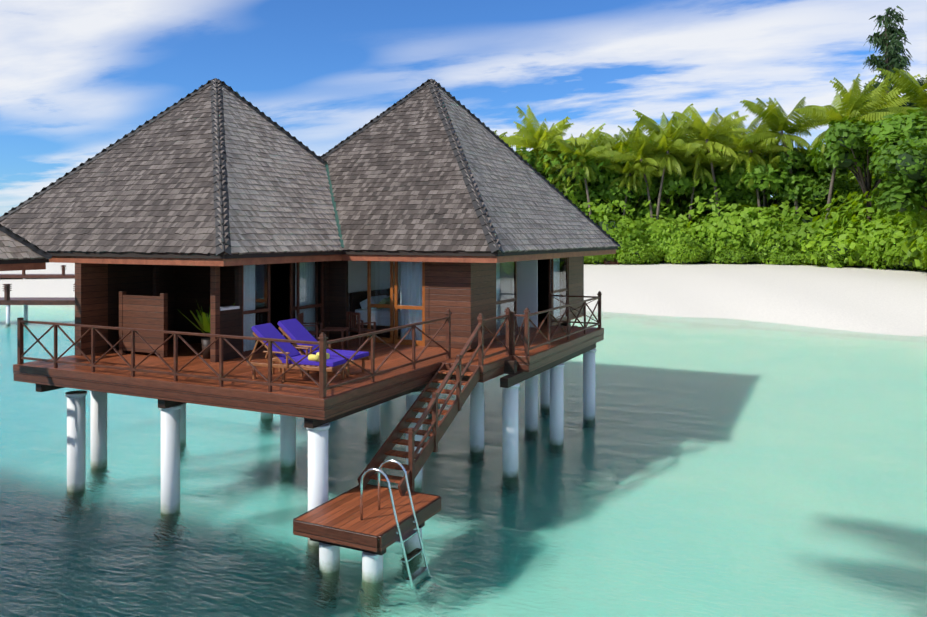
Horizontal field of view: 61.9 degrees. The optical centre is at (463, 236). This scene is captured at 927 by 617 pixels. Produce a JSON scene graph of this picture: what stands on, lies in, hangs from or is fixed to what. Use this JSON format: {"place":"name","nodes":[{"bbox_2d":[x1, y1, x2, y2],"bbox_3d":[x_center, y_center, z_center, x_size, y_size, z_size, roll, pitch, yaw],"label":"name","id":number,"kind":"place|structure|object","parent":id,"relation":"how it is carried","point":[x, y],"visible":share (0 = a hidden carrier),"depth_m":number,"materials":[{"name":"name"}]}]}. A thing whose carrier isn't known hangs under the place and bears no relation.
{"place":"outdoors","nodes":[
{"label":"outdoors","id":0,"kind":"place"},
{"bbox_2d":[0,223,52,263],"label":"neighbour roof","id":1,"kind":"object","parent":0,"point":[16,248],"visible":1,"depth_m":17.93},
{"bbox_2d":[350,288,400,335],"bbox_3d":[-1.699,2.211,22.300,2.130,1.250,2.500,0,0,26],"label":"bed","id":2,"kind":"object","parent":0,"point":[358,302],"visible":0.17,"depth_m":21.65,"materials":[{"name":"white wood"}]},
{"bbox_2d":[0,260,926,335],"bbox_3d":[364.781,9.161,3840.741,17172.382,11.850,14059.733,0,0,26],"label":"beach","id":3,"kind":"structure","parent":0,"point":[887,301],"depth_m":61.15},
{"bbox_2d":[0,305,926,616],"bbox_3d":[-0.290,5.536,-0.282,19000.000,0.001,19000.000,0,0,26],"label":"lagoon water","id":4,"kind":"structure","parent":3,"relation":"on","point":[716,467],"depth_m":16.37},
{"bbox_2d":[0,284,74,324],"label":"jetty","id":5,"kind":"object","parent":4,"relation":"in","point":[7,300],"visible":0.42,"depth_m":48.09,"materials":[{"name":"brown wood"}]},
{"bbox_2d":[0,265,74,278],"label":"jetty","id":6,"kind":"object","parent":4,"relation":"in","point":[23,275],"visible":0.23,"depth_m":79.35,"materials":[{"name":"brown wood"}]},
{"bbox_2d":[65,348,595,545],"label":"stilts","id":7,"kind":"object","parent":4,"relation":"on","point":[173,429],"visible":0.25,"depth_m":17.77,"materials":[{"name":"paint"}]},
{"bbox_2d":[13,320,603,428],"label":"deck fascia beams","id":8,"kind":"structure","parent":7,"relation":"on","point":[314,412],"depth_m":15.56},
{"bbox_2d":[18,313,600,398],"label":"deck floor","id":9,"kind":"structure","parent":7,"relation":"on","point":[198,365],"depth_m":17.21,"materials":[{"name":"brown wood"}]},
{"bbox_2d":[177,303,234,358],"bbox_3d":[-5.906,2.129,17.983,0.957,1.415,1.276,0,0,8],"label":"potted plant","id":10,"kind":"object","parent":9,"relation":"on","point":[204,323],"visible":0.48,"depth_m":17.84,"materials":[{"name":"green plant"}]},
{"bbox_2d":[247,323,349,383],"bbox_3d":[-3.274,2.308,15.284,1.964,1.056,0.740,0,0,22],"label":"sun lounger","id":11,"kind":"object","parent":9,"relation":"on","point":[268,330],"visible":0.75,"depth_m":15.23,"materials":[{"name":"fabric"}]},
{"bbox_2d":[308,352,329,360],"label":"towels","id":12,"kind":"object","parent":11,"relation":"on","point":[311,357],"visible":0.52,"depth_m":14.82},
{"bbox_2d":[17,291,601,397],"bbox_3d":[-1.404,2.266,18.134,6.969,1.140,15.657,0,0,60],"label":"deck railing","id":13,"kind":"object","parent":9,"relation":"on","point":[509,320],"visible":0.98,"depth_m":16.01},
{"bbox_2d":[297,313,321,350],"bbox_3d":[-3.825,2.381,19.220,0.525,0.910,0.610,0,0,1],"label":"deck chair","id":14,"kind":"object","parent":9,"relation":"on","point":[300,317],"visible":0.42,"depth_m":19.16,"materials":[{"name":"brown wood"}]},
{"bbox_2d":[274,318,369,377],"bbox_3d":[-2.970,2.308,16.136,1.964,1.056,0.740,0,0,24],"label":"sun lounger","id":15,"kind":"object","parent":9,"relation":"on","point":[292,329],"visible":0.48,"depth_m":16.13,"materials":[{"name":"fabric"}]},
{"bbox_2d":[75,256,583,361],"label":"villa walls","id":16,"kind":"structure","parent":9,"relation":"on","point":[143,296],"depth_m":19.87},
{"bbox_2d":[0,78,342,258],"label":"roof","id":17,"kind":"structure","parent":16,"relation":"on","point":[215,168],"depth_m":19.61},
{"bbox_2d":[325,163,343,247],"bbox_3d":[-3.671,-0.949,21.827,0.160,2.524,3.474,0,0,-17],"label":"roof valley flashing","id":18,"kind":"object","parent":17,"relation":"attached to","point":[335,211],"visible":0.35,"depth_m":21.59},
{"bbox_2d":[0,249,615,270],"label":"roof eave boards","id":19,"kind":"object","parent":16,"relation":"on","point":[224,262],"visible":0.5,"depth_m":18.44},
{"bbox_2d":[242,258,567,355],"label":"villa glazing","id":20,"kind":"structure","parent":16,"relation":"in","point":[394,306],"depth_m":20.49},
{"bbox_2d":[320,79,620,255],"bbox_3d":[-1.046,-2.335,25.264,9.746,5.622,11.250,0,0,26],"label":"roof","id":21,"kind":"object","parent":16,"relation":"on","point":[430,167],"visible":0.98,"depth_m":21.96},
{"bbox_2d":[320,327,349,349],"bbox_3d":[-3.199,2.568,19.249,0.600,0.538,0.600,0,0,6],"label":"deck table","id":22,"kind":"object","parent":9,"relation":"on","point":[341,329],"visible":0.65,"depth_m":19.24,"materials":[{"name":"brown wood"}]},
{"bbox_2d":[346,311,375,348],"bbox_3d":[-2.623,2.381,19.747,0.525,0.910,0.610,0,0,-44],"label":"deck chair","id":23,"kind":"object","parent":9,"relation":"on","point":[360,329],"visible":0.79,"depth_m":19.59,"materials":[{"name":"brown wood"}]},
{"bbox_2d":[243,258,559,350],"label":"curtains","id":24,"kind":"object","parent":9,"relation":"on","point":[247,345],"depth_m":20.34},
{"bbox_2d":[357,316,484,495],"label":"stairs","id":25,"kind":"structure","parent":9,"relation":"attached to","point":[417,460],"depth_m":15.33,"materials":[{"name":"brown wood"}]},
{"bbox_2d":[293,484,440,582],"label":"swim platform","id":26,"kind":"structure","parent":4,"relation":"on","point":[333,525],"depth_m":12.78,"materials":[{"name":"brown wood"}]},
{"bbox_2d":[360,459,428,582],"bbox_3d":[-0.950,5.394,12.706,1.413,3.198,0.582,0,0,26],"label":"swim ladder","id":27,"kind":"object","parent":26,"relation":"attached to","point":[416,574],"visible":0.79,"depth_m":12.74,"materials":[{"name":"silver metal"}]},
{"bbox_2d":[515,147,551,177],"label":"tree","id":28,"kind":"object","parent":3,"relation":"on","point":[530,155],"visible":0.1,"depth_m":103.39,"materials":[{"name":"green plant"}]},
{"bbox_2d":[499,105,573,160],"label":"palm","id":29,"kind":"object","parent":3,"relation":"on","point":[512,140],"visible":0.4,"depth_m":105.29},
{"bbox_2d":[513,116,590,174],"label":"palm","id":30,"kind":"object","parent":3,"relation":"on","point":[528,136],"visible":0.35,"depth_m":103.71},
{"bbox_2d":[533,154,583,193],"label":"palm","id":31,"kind":"object","parent":3,"relation":"on","point":[557,180],"visible":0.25,"depth_m":102.96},
{"bbox_2d":[539,145,604,190],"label":"palm","id":32,"kind":"object","parent":3,"relation":"on","point":[554,155],"visible":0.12,"depth_m":102.74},
{"bbox_2d":[536,139,624,196],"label":"tree","id":33,"kind":"object","parent":3,"relation":"on","point":[565,173],"visible":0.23,"depth_m":102.18,"materials":[{"name":"green plant"}]},
{"bbox_2d":[540,123,621,217],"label":"palm","id":34,"kind":"object","parent":3,"relation":"on","point":[588,146],"visible":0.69,"depth_m":101.26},
{"bbox_2d":[547,177,630,224],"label":"shrub","id":35,"kind":"object","parent":3,"relation":"on","point":[581,206],"depth_m":102.00,"materials":[{"name":"green plant"}]},
{"bbox_2d":[554,178,624,216],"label":"tree","id":36,"kind":"object","parent":3,"relation":"on","point":[582,195],"visible":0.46,"depth_m":102.82,"materials":[{"name":"green plant"}]},
{"bbox_2d":[569,127,611,151],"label":"palm","id":37,"kind":"object","parent":3,"relation":"on","point":[588,133],"visible":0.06,"depth_m":110.44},
{"bbox_2d":[587,253,616,264],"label":"shrub","id":38,"kind":"object","parent":3,"relation":"on","point":[609,258],"visible":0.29,"depth_m":95.43,"materials":[{"name":"green plant"}]},
{"bbox_2d":[585,210,626,232],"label":"shrub","id":39,"kind":"object","parent":3,"relation":"on","point":[612,218],"depth_m":98.19,"materials":[{"name":"green plant"}]},
{"bbox_2d":[593,135,619,147],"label":"palm","id":40,"kind":"object","parent":3,"relation":"on","point":[609,143],"visible":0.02,"depth_m":110.84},
{"bbox_2d":[583,199,645,263],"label":"shrub","id":41,"kind":"object","parent":3,"relation":"on","point":[622,223],"visible":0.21,"depth_m":97.35,"materials":[{"name":"green plant"}]},
{"bbox_2d":[597,141,633,186],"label":"palm","id":42,"kind":"object","parent":3,"relation":"on","point":[620,148],"visible":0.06,"depth_m":103.93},
{"bbox_2d":[589,115,645,150],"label":"palm","id":43,"kind":"object","parent":3,"relation":"on","point":[607,137],"visible":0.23,"depth_m":116.31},
{"bbox_2d":[579,145,658,183],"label":"tree","id":44,"kind":"object","parent":3,"relation":"on","point":[603,175],"visible":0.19,"depth_m":102.74,"materials":[{"name":"green plant"}]},
{"bbox_2d":[604,227,644,259],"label":"shrub","id":45,"kind":"object","parent":3,"relation":"on","point":[629,243],"visible":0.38,"depth_m":95.21,"materials":[{"name":"green plant"}]},
{"bbox_2d":[601,157,659,215],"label":"palm","id":46,"kind":"object","parent":3,"relation":"on","point":[615,167],"visible":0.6,"depth_m":101.45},
{"bbox_2d":[598,178,669,219],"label":"tree","id":47,"kind":"object","parent":3,"relation":"on","point":[613,194],"visible":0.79,"depth_m":102.81,"materials":[{"name":"green plant"}]},
{"bbox_2d":[595,125,677,217],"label":"palm","id":48,"kind":"object","parent":3,"relation":"on","point":[642,151],"visible":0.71,"depth_m":100.72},
{"bbox_2d":[617,243,656,263],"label":"shrub","id":49,"kind":"object","parent":3,"relation":"on","point":[622,258],"visible":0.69,"depth_m":93.66,"materials":[{"name":"green plant"}]},
{"bbox_2d":[623,244,662,264],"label":"shrub","id":50,"kind":"object","parent":3,"relation":"on","point":[650,259],"visible":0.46,"depth_m":94.10,"materials":[{"name":"green plant"}]},
{"bbox_2d":[625,217,686,244],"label":"shrub","id":51,"kind":"object","parent":3,"relation":"on","point":[673,221],"visible":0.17,"depth_m":97.71,"materials":[{"name":"green plant"}]},
{"bbox_2d":[627,166,688,204],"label":"tree","id":52,"kind":"object","parent":3,"relation":"on","point":[664,194],"visible":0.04,"depth_m":103.80,"materials":[{"name":"green plant"}]},
{"bbox_2d":[620,200,696,229],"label":"shrub","id":53,"kind":"object","parent":3,"relation":"on","point":[647,215],"visible":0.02,"depth_m":101.52,"materials":[{"name":"green plant"}]},
{"bbox_2d":[624,166,696,212],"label":"tree","id":54,"kind":"object","parent":3,"relation":"on","point":[683,184],"visible":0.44,"depth_m":101.80,"materials":[{"name":"green plant"}]},
{"bbox_2d":[626,223,700,263],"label":"shrub","id":55,"kind":"object","parent":3,"relation":"on","point":[665,249],"visible":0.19,"depth_m":95.53,"materials":[{"name":"green plant"}]},
{"bbox_2d":[631,208,699,241],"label":"shrub","id":56,"kind":"object","parent":3,"relation":"on","point":[664,214],"visible":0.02,"depth_m":101.34,"materials":[{"name":"green plant"}]},
{"bbox_2d":[628,115,706,220],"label":"palm","id":57,"kind":"object","parent":3,"relation":"on","point":[676,140],"visible":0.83,"depth_m":99.98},
{"bbox_2d":[632,104,718,202],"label":"palm","id":58,"kind":"object","parent":3,"relation":"on","point":[650,124],"visible":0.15,"depth_m":105.46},
{"bbox_2d":[633,217,721,247],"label":"shrub","id":59,"kind":"object","parent":3,"relation":"on","point":[701,233],"visible":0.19,"depth_m":97.19,"materials":[{"name":"green plant"}]},
{"bbox_2d":[639,221,716,262],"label":"shrub","id":60,"kind":"object","parent":3,"relation":"on","point":[679,233],"visible":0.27,"depth_m":95.77,"materials":[{"name":"green plant"}]},
{"bbox_2d":[665,240,706,263],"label":"shrub","id":61,"kind":"object","parent":3,"relation":"on","point":[683,256],"visible":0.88,"depth_m":93.19,"materials":[{"name":"green plant"}]},
{"bbox_2d":[669,137,731,221],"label":"palm","id":62,"kind":"object","parent":3,"relation":"on","point":[716,160],"visible":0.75,"depth_m":100.79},
{"bbox_2d":[684,240,719,261],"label":"shrub","id":63,"kind":"object","parent":3,"relation":"on","point":[708,256],"visible":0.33,"depth_m":94.17,"materials":[{"name":"green plant"}]},
{"bbox_2d":[660,150,750,205],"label":"tree","id":64,"kind":"object","parent":3,"relation":"on","point":[723,179],"visible":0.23,"depth_m":101.54,"materials":[{"name":"green plant"}]},
{"bbox_2d":[668,106,750,215],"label":"palm","id":65,"kind":"object","parent":3,"relation":"on","point":[703,131],"visible":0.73,"depth_m":99.58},
{"bbox_2d":[686,147,736,175],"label":"tree","id":66,"kind":"object","parent":3,"relation":"on","point":[716,168],"visible":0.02,"depth_m":104.34,"materials":[{"name":"green plant"}]},
{"bbox_2d":[676,201,751,225],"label":"shrub","id":67,"kind":"object","parent":3,"relation":"on","point":[697,219],"visible":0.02,"depth_m":102.63,"materials":[{"name":"green plant"}]},
{"bbox_2d":[667,178,771,229],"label":"shrub","id":68,"kind":"object","parent":3,"relation":"on","point":[731,208],"visible":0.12,"depth_m":99.71,"materials":[{"name":"green plant"}]},
{"bbox_2d":[709,246,735,263],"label":"shrub","id":69,"kind":"object","parent":3,"relation":"on","point":[719,260],"visible":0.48,"depth_m":93.64,"materials":[{"name":"green plant"}]},
{"bbox_2d":[706,227,743,253],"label":"shrub","id":70,"kind":"object","parent":3,"relation":"on","point":[726,238],"visible":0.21,"depth_m":94.75,"materials":[{"name":"green plant"}]},
{"bbox_2d":[707,229,752,256],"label":"shrub","id":71,"kind":"object","parent":3,"relation":"on","point":[734,242],"visible":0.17,"depth_m":93.64,"materials":[{"name":"green plant"}]},
{"bbox_2d":[689,167,771,214],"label":"tree","id":72,"kind":"object","parent":3,"relation":"on","point":[730,197],"visible":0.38,"depth_m":101.34,"materials":[{"name":"green plant"}]},
{"bbox_2d":[698,113,765,149],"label":"palm","id":73,"kind":"object","parent":3,"relation":"on","point":[755,121],"depth_m":107.53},
{"bbox_2d":[704,141,765,171],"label":"palm","id":74,"kind":"object","parent":3,"relation":"on","point":[732,148],"depth_m":105.27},
{"bbox_2d":[719,246,753,263],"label":"shrub","id":75,"kind":"object","parent":3,"relation":"on","point":[737,257],"visible":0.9,"depth_m":92.34,"materials":[{"name":"green plant"}]},
{"bbox_2d":[687,205,795,251],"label":"shrub","id":76,"kind":"object","parent":3,"relation":"on","point":[718,221],"visible":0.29,"depth_m":94.76,"materials":[{"name":"green plant"}]},
{"bbox_2d":[708,112,789,212],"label":"palm","id":77,"kind":"object","parent":3,"relation":"on","point":[735,140],"visible":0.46,"depth_m":98.75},
{"bbox_2d":[714,204,802,238],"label":"shrub","id":78,"kind":"object","parent":3,"relation":"on","point":[779,210],"visible":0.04,"depth_m":97.32,"materials":[{"name":"green plant"}]},
{"bbox_2d":[744,240,776,263],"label":"shrub","id":79,"kind":"object","parent":3,"relation":"on","point":[757,257],"visible":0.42,"depth_m":92.24,"materials":[{"name":"green plant"}]},
{"bbox_2d":[740,225,800,245],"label":"shrub","id":80,"kind":"object","parent":3,"relation":"on","point":[753,234],"depth_m":93.60,"materials":[{"name":"green plant"}]},
{"bbox_2d":[736,149,806,215],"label":"palm","id":81,"kind":"object","parent":3,"relation":"on","point":[751,159],"visible":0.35,"depth_m":98.22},
{"bbox_2d":[732,156,826,213],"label":"tree","id":82,"kind":"object","parent":3,"relation":"on","point":[765,178],"visible":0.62,"depth_m":97.59,"materials":[{"name":"green plant"}]},
{"bbox_2d":[755,231,808,264],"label":"shrub","id":83,"kind":"object","parent":3,"relation":"on","point":[773,250],"visible":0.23,"depth_m":90.65,"materials":[{"name":"green plant"}]},
{"bbox_2d":[739,97,826,219],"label":"palm","id":84,"kind":"object","parent":3,"relation":"on","point":[779,122],"visible":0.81,"depth_m":97.09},
{"bbox_2d":[768,250,810,264],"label":"shrub","id":85,"kind":"object","parent":3,"relation":"on","point":[786,259],"visible":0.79,"depth_m":89.72,"materials":[{"name":"green plant"}]},
{"bbox_2d":[764,145,848,205],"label":"tree","id":86,"kind":"object","parent":3,"relation":"on","point":[799,161],"visible":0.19,"depth_m":97.36,"materials":[{"name":"green plant"}]},
{"bbox_2d":[763,217,854,262],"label":"shrub","id":87,"kind":"object","parent":3,"relation":"on","point":[798,238],"visible":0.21,"depth_m":89.67,"materials":[{"name":"green plant"}]},
{"bbox_2d":[758,191,864,239],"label":"shrub","id":88,"kind":"object","parent":3,"relation":"on","point":[798,216],"visible":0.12,"depth_m":94.29,"materials":[{"name":"green plant"}]},
{"bbox_2d":[773,170,857,217],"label":"tree","id":89,"kind":"object","parent":3,"relation":"on","point":[818,190],"visible":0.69,"depth_m":96.00,"materials":[{"name":"green plant"}]},
{"bbox_2d":[808,236,833,263],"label":"shrub","id":90,"kind":"object","parent":3,"relation":"on","point":[819,245],"visible":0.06,"depth_m":86.03,"materials":[{"name":"green plant"}]},
{"bbox_2d":[809,249,848,266],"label":"shrub","id":91,"kind":"object","parent":3,"relation":"on","point":[836,259],"visible":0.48,"depth_m":84.36,"materials":[{"name":"green plant"}]},
{"bbox_2d":[794,74,894,230],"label":"palm","id":92,"kind":"object","parent":3,"relation":"on","point":[854,109],"visible":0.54,"depth_m":87.76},
{"bbox_2d":[821,187,876,220],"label":"shrub","id":93,"kind":"object","parent":3,"relation":"on","point":[844,195],"depth_m":92.84,"materials":[{"name":"green plant"}]},
{"bbox_2d":[801,211,907,267],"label":"shrub","id":94,"kind":"object","parent":3,"relation":"on","point":[842,244],"visible":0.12,"depth_m":83.22,"materials":[{"name":"green plant"}]},
{"bbox_2d":[833,169,878,217],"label":"tree","id":95,"kind":"object","parent":3,"relation":"on","point":[856,182],"depth_m":94.25,"materials":[{"name":"green plant"}]},
{"bbox_2d":[805,113,913,266],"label":"tree","id":96,"kind":"object","parent":3,"relation":"on","point":[846,145],"visible":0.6,"depth_m":85.28,"materials":[{"name":"green plant"}]},
{"bbox_2d":[845,241,883,266],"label":"shrub","id":97,"kind":"object","parent":3,"relation":"on","point":[855,255],"visible":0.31,"depth_m":82.61,"materials":[{"name":"green plant"}]},
{"bbox_2d":[812,189,917,231],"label":"shrub","id":98,"kind":"object","parent":3,"relation":"on","point":[872,209],"depth_m":86.77,"materials":[{"name":"green plant"}]},
{"bbox_2d":[809,74,920,126],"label":"palm","id":99,"kind":"object","parent":3,"relation":"on","point":[891,99],"visible":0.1,"depth_m":97.99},
{"bbox_2d":[833,191,916,267],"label":"shrub","id":100,"kind":"object","parent":3,"relation":"on","point":[872,237],"visible":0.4,"depth_m":80.63,"materials":[{"name":"green plant"}]},
{"bbox_2d":[854,5,914,177],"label":"tree","id":101,"kind":"object","parent":3,"relation":"on","point":[893,34],"visible":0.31,"depth_m":108.57,"materials":[{"name":"green plant"}]},
{"bbox_2d":[857,232,921,269],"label":"shrub","id":102,"kind":"object","parent":3,"relation":"on","point":[896,260],"visible":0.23,"depth_m":77.73,"materials":[{"name":"green plant"}]},
{"bbox_2d":[865,249,914,269],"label":"shrub","id":103,"kind":"object","parent":3,"relation":"on","point":[878,261],"visible":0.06,"depth_m":80.26,"materials":[{"name":"green plant"}]},
{"bbox_2d":[867,39,916,112],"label":"tree","id":104,"kind":"object","parent":3,"relation":"on","point":[907,62],"visible":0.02,"depth_m":111.70,"materials":[{"name":"green plant"}]},
{"bbox_2d":[863,106,926,182],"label":"tree","id":105,"kind":"object","parent":3,"relation":"on","point":[895,128],"visible":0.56,"depth_m":76.08,"materials":[{"name":"green plant"}]},
{"bbox_2d":[867,135,926,214],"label":"tree","id":106,"kind":"object","parent":3,"relation":"on","point":[906,165],"visible":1,"depth_m":69.31,"materials":[{"name":"green plant"}]},
{"bbox_2d":[869,67,926,117],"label":"palm","id":107,"kind":"object","parent":3,"relation":"on","point":[905,81],"visible":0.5,"depth_m":89.13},
{"bbox_2d":[884,201,925,269],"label":"shrub","id":108,"kind":"object","parent":3,"relation":"on","point":[896,231],"visible":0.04,"depth_m":77.50,"materials":[{"name":"green plant"}]},
{"bbox_2d":[892,214,926,266],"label":"shrub","id":109,"kind":"object","parent":3,"relation":"on","point":[899,234],"visible":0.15,"depth_m":76.35,"materials":[{"name":"green plant"}]},
{"bbox_2d":[898,222,926,264],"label":"shrub","id":110,"kind":"object","parent":3,"relation":"on","point":[912,254],"visible":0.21,"depth_m":74.12,"materials":[{"name":"green plant"}]},
{"bbox_2d":[901,212,926,266],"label":"shrub","id":111,"kind":"object","parent":3,"relation":"on","point":[922,238],"visible":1,"depth_m":69.70,"materials":[{"name":"green plant"}]},
{"bbox_2d":[908,203,926,232],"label":"shrub","id":112,"kind":"object","parent":3,"relation":"on","point":[920,217],"visible":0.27,"depth_m":75.30,"materials":[{"name":"green plant"}]},
{"bbox_2d":[915,214,926,270],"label":"shrub","id":113,"kind":"object","parent":3,"relation":"on","point":[925,265],"visible":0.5,"depth_m":72.48,"materials":[{"name":"green plant"}]},
{"bbox_2d":[0,0,926,215],"label":"sky","id":114,"kind":"structure","parent":0,"point":[77,77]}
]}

